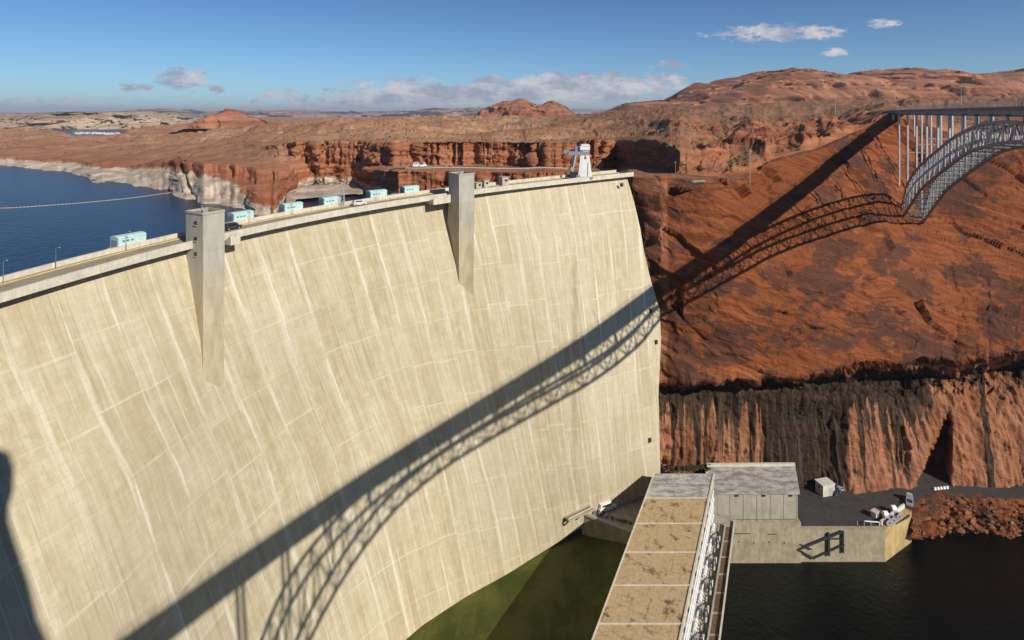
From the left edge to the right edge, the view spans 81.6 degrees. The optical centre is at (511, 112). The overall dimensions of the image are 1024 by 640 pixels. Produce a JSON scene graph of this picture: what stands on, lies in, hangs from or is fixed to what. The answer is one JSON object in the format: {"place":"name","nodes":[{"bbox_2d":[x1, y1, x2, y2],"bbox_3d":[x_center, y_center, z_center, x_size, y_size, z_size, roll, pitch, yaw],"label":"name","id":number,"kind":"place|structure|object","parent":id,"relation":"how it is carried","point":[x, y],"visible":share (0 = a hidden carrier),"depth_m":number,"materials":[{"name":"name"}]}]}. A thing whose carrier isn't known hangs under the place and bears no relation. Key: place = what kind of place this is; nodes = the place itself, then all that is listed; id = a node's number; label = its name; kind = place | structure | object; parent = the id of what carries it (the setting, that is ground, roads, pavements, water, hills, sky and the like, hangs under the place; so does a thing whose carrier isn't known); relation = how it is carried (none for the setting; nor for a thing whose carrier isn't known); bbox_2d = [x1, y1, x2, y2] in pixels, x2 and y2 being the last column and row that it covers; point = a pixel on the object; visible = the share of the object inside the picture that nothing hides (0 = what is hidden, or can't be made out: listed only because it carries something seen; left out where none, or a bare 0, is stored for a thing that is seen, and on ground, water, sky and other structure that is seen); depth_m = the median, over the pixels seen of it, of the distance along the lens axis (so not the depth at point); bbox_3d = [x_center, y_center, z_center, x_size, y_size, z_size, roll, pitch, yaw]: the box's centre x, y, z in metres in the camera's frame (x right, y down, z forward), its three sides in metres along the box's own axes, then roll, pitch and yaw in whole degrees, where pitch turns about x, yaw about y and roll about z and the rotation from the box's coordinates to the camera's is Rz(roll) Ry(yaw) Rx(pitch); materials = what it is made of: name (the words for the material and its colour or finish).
{"place":"outdoors","nodes":[
{"label":"outdoors","id":0,"kind":"place"},
{"bbox_2d":[0,120,62,129],"bbox_3d":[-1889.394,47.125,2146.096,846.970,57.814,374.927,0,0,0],"label":"pale cliffs","id":1,"kind":"structure","parent":0,"point":[5,124],"depth_m":2113.28,"materials":[{"name":"beige stone"}]},
{"bbox_2d":[0,111,201,129],"bbox_3d":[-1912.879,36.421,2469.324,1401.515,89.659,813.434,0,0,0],"label":"pale cliffs","id":2,"kind":"structure","parent":0,"point":[93,120],"depth_m":2275.06,"materials":[{"name":"beige stone"}]},
{"bbox_2d":[0,129,365,275],"bbox_3d":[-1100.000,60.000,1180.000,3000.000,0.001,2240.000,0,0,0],"label":"lake","id":3,"kind":"structure","parent":0,"point":[35,236],"depth_m":357.33,"materials":[{"name":"liquid"}]},
{"bbox_2d":[11,192,170,207],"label":"buoy line","id":4,"kind":"object","parent":3,"relation":"on","point":[91,201],"visible":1,"depth_m":400.16,"materials":[{"name":"plastic"}]},
{"bbox_2d":[380,167,527,188],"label":"road","id":5,"kind":"structure","parent":0,"point":[384,173],"depth_m":416.38,"materials":[{"name":"grey asphalt"}]},
{"bbox_2d":[0,93,1023,215],"bbox_3d":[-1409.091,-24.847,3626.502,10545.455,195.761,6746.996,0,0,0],"label":"desert terrain","id":6,"kind":"structure","parent":0,"point":[254,173],"depth_m":475.28,"materials":[{"name":"stone"}]},
{"bbox_2d":[159,108,275,128],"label":"butte","id":7,"kind":"object","parent":6,"relation":"on","point":[226,118],"visible":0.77,"depth_m":1161.19,"materials":[{"name":"brown stone"}]},
{"bbox_2d":[6,107,483,116],"bbox_3d":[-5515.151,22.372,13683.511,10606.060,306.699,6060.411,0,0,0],"label":"mesa","id":8,"kind":"structure","parent":6,"relation":"on","point":[318,113],"depth_m":11646.03,"materials":[{"name":"brown stone"}]},
{"bbox_2d":[0,108,608,114],"bbox_3d":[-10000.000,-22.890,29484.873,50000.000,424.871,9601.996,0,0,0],"label":"mesa","id":9,"kind":"structure","parent":6,"relation":"on","point":[582,111],"depth_m":28106.60,"materials":[{"name":"brown stone"}]},
{"bbox_2d":[406,167,567,169],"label":"guard rail","id":10,"kind":"object","parent":6,"relation":"on","point":[485,168],"visible":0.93,"depth_m":404.35,"materials":[{"name":"metal"}]},
{"bbox_2d":[4,96,1017,173],"bbox_3d":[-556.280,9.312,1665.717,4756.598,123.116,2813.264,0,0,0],"label":"desert scrub","id":11,"kind":"object","parent":6,"relation":"on","point":[528,139],"visible":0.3,"depth_m":477.04,"materials":[{"name":"green plant"}]},
{"bbox_2d":[474,98,574,116],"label":"butte","id":12,"kind":"object","parent":6,"relation":"on","point":[521,107],"visible":0.69,"depth_m":1926.12,"materials":[{"name":"brown stone"}]},
{"bbox_2d":[589,67,1011,114],"bbox_3d":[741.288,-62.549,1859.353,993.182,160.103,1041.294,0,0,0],"label":"mesa","id":13,"kind":"structure","parent":6,"relation":"on","point":[796,84],"depth_m":1541.92,"materials":[{"name":"brown stone"}]},
{"bbox_2d":[885,67,1023,92],"bbox_3d":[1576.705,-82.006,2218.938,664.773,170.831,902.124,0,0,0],"label":"mesa","id":14,"kind":"structure","parent":6,"relation":"on","point":[1009,84],"depth_m":1956.63,"materials":[{"name":"brown stone"}]},
{"bbox_2d":[886,83,1023,223],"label":"arch bridge","id":15,"kind":"structure","parent":6,"relation":"on","point":[952,155],"depth_m":231.00,"materials":[{"name":"grey metal"}]},
{"bbox_2d":[992,68,1023,77],"bbox_3d":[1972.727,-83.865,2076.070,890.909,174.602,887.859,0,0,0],"label":"mesa","id":16,"kind":"structure","parent":6,"relation":"on","point":[1013,72],"depth_m":2035.94,"materials":[{"name":"brown stone"}]},
{"bbox_2d":[0,0,1023,112],"label":"sky","id":17,"kind":"structure","parent":0,"point":[56,55],"materials":[{"name":"blue"}]},
{"bbox_2d":[406,528,626,639],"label":"lawn ground","id":18,"kind":"structure","parent":0,"point":[559,590],"depth_m":183.73,"materials":[{"name":"green plant"}]},
{"bbox_2d":[0,170,660,639],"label":"arch dam","id":19,"kind":"structure","parent":18,"relation":"on","point":[392,428],"depth_m":169.38,"materials":[{"name":"concrete"}]},
{"bbox_2d":[107,231,148,251],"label":"hoist housing","id":20,"kind":"object","parent":19,"relation":"on","point":[120,240],"visible":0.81,"depth_m":140.70,"materials":[{"name":"metal"}]},
{"bbox_2d":[185,207,224,388],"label":"elevator tower","id":21,"kind":"structure","parent":19,"relation":"attached to","point":[205,234],"depth_m":141.98,"materials":[{"name":"concrete"}]},
{"bbox_2d":[225,232,239,245],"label":"landing platform","id":22,"kind":"structure","parent":19,"relation":"on","point":[233,239],"depth_m":150.44,"materials":[{"name":"concrete"}]},
{"bbox_2d":[225,222,241,230],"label":"parked car","id":23,"kind":"object","parent":19,"relation":"on","point":[230,225],"visible":0.84,"depth_m":158.12,"materials":[{"name":"metal"}]},
{"bbox_2d":[227,210,254,224],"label":"hoist housing","id":24,"kind":"object","parent":19,"relation":"on","point":[239,215],"visible":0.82,"depth_m":166.13,"materials":[{"name":"metal"}]},
{"bbox_2d":[279,201,302,215],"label":"hoist housing","id":25,"kind":"object","parent":19,"relation":"on","point":[289,206],"visible":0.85,"depth_m":178.73,"materials":[{"name":"metal"}]},
{"bbox_2d":[319,195,340,208],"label":"hoist housing","id":26,"kind":"object","parent":19,"relation":"on","point":[329,200],"visible":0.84,"depth_m":188.83,"materials":[{"name":"metal"}]},
{"bbox_2d":[340,182,344,205],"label":"lattice mast","id":27,"kind":"object","parent":19,"relation":"on","point":[343,197],"visible":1,"depth_m":190.49,"materials":[{"name":"metal"}]},
{"bbox_2d":[351,199,366,205],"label":"parked car","id":28,"kind":"object","parent":19,"relation":"on","point":[357,202],"visible":0.98,"depth_m":190.35,"materials":[{"name":"white paint"}]},
{"bbox_2d":[365,189,388,200],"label":"hoist housing","id":29,"kind":"object","parent":19,"relation":"on","point":[375,193],"visible":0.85,"depth_m":201.39,"materials":[{"name":"metal"}]},
{"bbox_2d":[400,185,418,195],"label":"hoist housing","id":30,"kind":"object","parent":19,"relation":"on","point":[409,188],"visible":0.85,"depth_m":210.24,"materials":[{"name":"metal"}]},
{"bbox_2d":[427,194,450,204],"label":"landing platform","id":31,"kind":"structure","parent":19,"relation":"on","point":[436,200],"depth_m":202.60,"materials":[{"name":"concrete"}]},
{"bbox_2d":[447,170,474,294],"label":"elevator tower","id":32,"kind":"structure","parent":19,"relation":"on","point":[460,220],"depth_m":204.98,"materials":[{"name":"concrete"}]},
{"bbox_2d":[474,182,482,188],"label":"crest kiosk","id":33,"kind":"object","parent":19,"relation":"on","point":[477,185],"visible":0.88,"depth_m":224.11,"materials":[{"name":"concrete"}]},
{"bbox_2d":[482,179,488,187],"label":"crest kiosk","id":34,"kind":"object","parent":19,"relation":"on","point":[485,183],"visible":0.98,"depth_m":226.11,"materials":[{"name":"concrete"}]},
{"bbox_2d":[499,176,508,185],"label":"crest kiosk","id":35,"kind":"object","parent":19,"relation":"on","point":[503,180],"visible":0.98,"depth_m":230.99,"materials":[{"name":"concrete"}]},
{"bbox_2d":[563,144,592,178],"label":"gantry crane","id":36,"kind":"object","parent":19,"relation":"on","point":[581,150],"visible":0.94,"depth_m":245.47,"materials":[{"name":"white paint"}]},
{"bbox_2d":[564,505,593,525],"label":"work platform","id":37,"kind":"structure","parent":19,"relation":"attached to","point":[576,515],"depth_m":204.27,"materials":[{"name":"grey concrete"}]},
{"bbox_2d":[582,496,644,543],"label":"valve gallery","id":38,"kind":"object","parent":18,"relation":"on","point":[617,524],"visible":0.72,"depth_m":204.99,"materials":[{"name":"concrete"}]},
{"bbox_2d":[598,500,616,512],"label":"tank truck","id":39,"kind":"object","parent":38,"relation":"on","point":[603,507],"visible":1,"depth_m":209.01,"materials":[{"name":"white paint"}]},
{"bbox_2d":[591,473,714,639],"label":"powerhouse","id":40,"kind":"structure","parent":18,"relation":"on","point":[655,588],"depth_m":169.74,"materials":[{"name":"grey concrete"}]},
{"bbox_2d":[699,515,735,639],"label":"transformer deck","id":41,"kind":"structure","parent":18,"relation":"on","point":[726,527],"depth_m":181.79,"materials":[{"name":"grey concrete"}]},
{"bbox_2d":[690,617,704,639],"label":"transformer","id":42,"kind":"object","parent":41,"relation":"on","point":[696,629],"visible":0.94,"depth_m":159.15,"materials":[{"name":"grey metal"}]},
{"bbox_2d":[695,608,708,621],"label":"bus duct","id":43,"kind":"object","parent":41,"relation":"on","point":[697,616],"visible":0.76,"depth_m":165.90,"materials":[{"name":"white metal"}]},
{"bbox_2d":[696,589,709,623],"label":"transformer","id":44,"kind":"object","parent":41,"relation":"on","point":[701,600],"visible":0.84,"depth_m":167.74,"materials":[{"name":"grey metal"}]},
{"bbox_2d":[702,601,708,635],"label":"takeoff frame","id":45,"kind":"object","parent":41,"relation":"on","point":[704,612],"visible":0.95,"depth_m":164.25,"materials":[{"name":"metal"}]},
{"bbox_2d":[701,564,713,596],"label":"transformer","id":46,"kind":"object","parent":41,"relation":"on","point":[705,574],"visible":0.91,"depth_m":177.08,"materials":[{"name":"grey metal"}]},
{"bbox_2d":[707,575,712,606],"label":"takeoff frame","id":47,"kind":"object","parent":41,"relation":"on","point":[709,583],"visible":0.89,"depth_m":173.64,"materials":[{"name":"metal"}]},
{"bbox_2d":[705,542,717,571],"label":"transformer","id":48,"kind":"object","parent":41,"relation":"on","point":[710,551],"visible":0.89,"depth_m":186.51,"materials":[{"name":"grey metal"}]},
{"bbox_2d":[711,552,716,580],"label":"takeoff frame","id":49,"kind":"object","parent":41,"relation":"on","point":[713,559],"visible":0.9,"depth_m":183.47,"materials":[{"name":"metal"}]},
{"bbox_2d":[709,522,720,549],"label":"transformer","id":50,"kind":"object","parent":41,"relation":"on","point":[713,530],"visible":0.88,"depth_m":195.89,"materials":[{"name":"metal"}]},
{"bbox_2d":[715,531,720,557],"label":"takeoff frame","id":51,"kind":"object","parent":41,"relation":"on","point":[717,537],"visible":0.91,"depth_m":193.32,"materials":[{"name":"metal"}]},
{"bbox_2d":[627,119,1023,494],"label":"canyon wall","id":52,"kind":"structure","parent":0,"point":[830,264],"depth_m":250.47,"materials":[{"name":"stone"}]},
{"bbox_2d":[660,464,710,471],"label":"cliff foot undergrowth","id":53,"kind":"object","parent":52,"relation":"on","point":[688,468],"visible":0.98,"depth_m":223.17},
{"bbox_2d":[752,378,925,419],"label":"shrubs","id":54,"kind":"object","parent":52,"relation":"on","point":[802,413],"visible":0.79,"depth_m":248.21,"materials":[{"name":"plant"}]},
{"bbox_2d":[721,519,1023,639],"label":"river","id":55,"kind":"structure","parent":0,"point":[958,586],"depth_m":203.52,"materials":[{"name":"liquid"}]},
{"bbox_2d":[801,503,911,561],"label":"quay wall","id":56,"kind":"structure","parent":55,"relation":"in","point":[884,542],"depth_m":219.20,"materials":[{"name":"concrete"}]},
{"bbox_2d":[796,530,844,559],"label":"steel stair","id":57,"kind":"object","parent":56,"relation":"attached to","point":[829,536],"visible":1,"depth_m":218.35,"materials":[{"name":"metal"}]},
{"bbox_2d":[884,517,893,526],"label":"cable reel","id":58,"kind":"object","parent":56,"relation":"on","point":[888,521],"visible":1,"depth_m":220.98,"materials":[{"name":"metal"}]},
{"bbox_2d":[889,514,897,522],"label":"cable reel","id":59,"kind":"object","parent":56,"relation":"on","point":[893,518],"visible":0.95,"depth_m":222.63,"materials":[{"name":"metal"}]},
{"bbox_2d":[894,511,901,518],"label":"cable reel","id":60,"kind":"object","parent":56,"relation":"on","point":[898,514],"visible":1,"depth_m":224.82,"materials":[{"name":"metal"}]},
{"bbox_2d":[798,466,1023,525],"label":"quay yard","id":61,"kind":"structure","parent":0,"point":[815,508],"depth_m":236.80,"materials":[{"name":"grey asphalt"}]},
{"bbox_2d":[706,462,800,562],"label":"workshop","id":62,"kind":"structure","parent":61,"relation":"on","point":[759,501],"depth_m":219.60,"materials":[{"name":"grey concrete"}]},
{"bbox_2d":[814,477,834,496],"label":"shed","id":63,"kind":"structure","parent":61,"relation":"on","point":[824,486],"depth_m":239.53,"materials":[{"name":"metal"}]},
{"bbox_2d":[833,487,841,495],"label":"parked car","id":64,"kind":"object","parent":61,"relation":"on","point":[836,491],"visible":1,"depth_m":239.53,"materials":[{"name":"metal"}]},
{"bbox_2d":[870,508,879,518],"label":"pump cabinet","id":65,"kind":"object","parent":61,"relation":"on","point":[874,513],"visible":1,"depth_m":226.15,"materials":[{"name":"metal"}]},
{"bbox_2d":[881,510,888,517],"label":"round tank","id":66,"kind":"object","parent":61,"relation":"on","point":[884,513],"visible":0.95,"depth_m":225.27,"materials":[{"name":"white metal"}]},
{"bbox_2d":[889,505,896,511],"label":"round tank","id":67,"kind":"object","parent":61,"relation":"on","point":[893,507],"visible":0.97,"depth_m":228.57,"materials":[{"name":"white metal"}]},
{"bbox_2d":[906,492,913,506],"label":"flatbed truck","id":68,"kind":"object","parent":61,"relation":"on","point":[909,499],"visible":1,"depth_m":234.51,"materials":[{"name":"metal"}]},
{"bbox_2d":[909,490,1023,539],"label":"talus terrain","id":69,"kind":"structure","parent":0,"point":[920,510],"depth_m":234.97,"materials":[{"name":"stone"}]},
{"bbox_2d":[910,495,1023,528],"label":"rocks","id":70,"kind":"object","parent":69,"relation":"on","point":[947,521],"visible":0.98,"depth_m":235.15,"materials":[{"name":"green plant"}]},
{"bbox_2d":[919,517,1017,535],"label":"shore rubble","id":71,"kind":"object","parent":69,"relation":"on","point":[960,529],"visible":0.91,"depth_m":233.22,"materials":[{"name":"brown stone"}]}
]}

